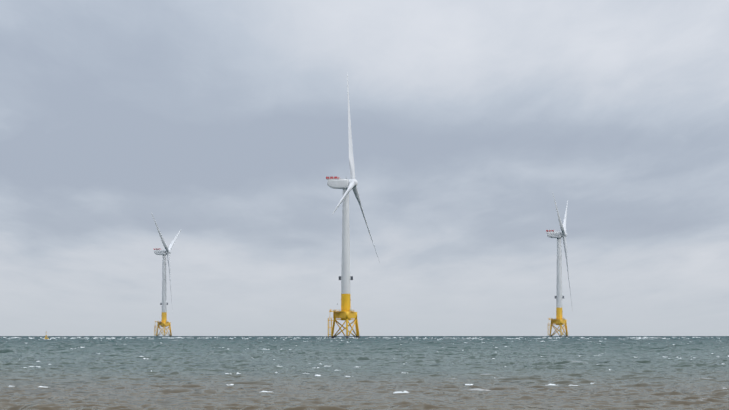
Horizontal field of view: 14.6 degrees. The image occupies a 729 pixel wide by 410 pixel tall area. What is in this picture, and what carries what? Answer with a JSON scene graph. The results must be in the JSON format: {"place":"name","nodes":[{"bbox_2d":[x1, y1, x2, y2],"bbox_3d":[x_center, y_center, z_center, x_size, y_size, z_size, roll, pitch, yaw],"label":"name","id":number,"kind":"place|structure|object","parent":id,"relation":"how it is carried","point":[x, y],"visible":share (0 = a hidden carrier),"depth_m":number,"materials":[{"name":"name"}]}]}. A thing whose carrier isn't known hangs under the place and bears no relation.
{"place":"outdoors","nodes":[
{"label":"outdoors","id":0,"kind":"place"},
{"bbox_2d":[0,336,728,409],"bbox_3d":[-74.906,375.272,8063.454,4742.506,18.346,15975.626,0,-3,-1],"label":"sea","id":1,"kind":"structure","parent":0,"point":[189,372],"depth_m":219.39,"materials":[{"name":"liquid"}]},
{"bbox_2d":[151,212,180,336],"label":"turbine","id":2,"kind":"object","parent":1,"relation":"in","point":[163,322],"visible":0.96,"depth_m":3683.78,"materials":[{"name":"paint"}]},
{"bbox_2d":[326,73,377,337],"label":"turbine","id":3,"kind":"object","parent":1,"relation":"on","point":[346,312],"visible":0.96,"depth_m":2006.92,"materials":[{"name":"paint"}]},
{"bbox_2d":[3,337,728,392],"bbox_3d":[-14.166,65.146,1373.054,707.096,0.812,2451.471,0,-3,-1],"label":"whitecaps","id":4,"kind":"object","parent":1,"relation":"on","point":[336,340],"depth_m":1720.35,"materials":[{"name":"liquid"}]},
{"bbox_2d":[546,194,572,336],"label":"turbine","id":5,"kind":"object","parent":1,"relation":"in","point":[559,320],"visible":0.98,"depth_m":3035.76,"materials":[{"name":"paint"}]},
{"bbox_2d":[0,0,728,335],"label":"sky","id":6,"kind":"structure","parent":0,"point":[225,122],"materials":[{"name":"grey"}]}
]}

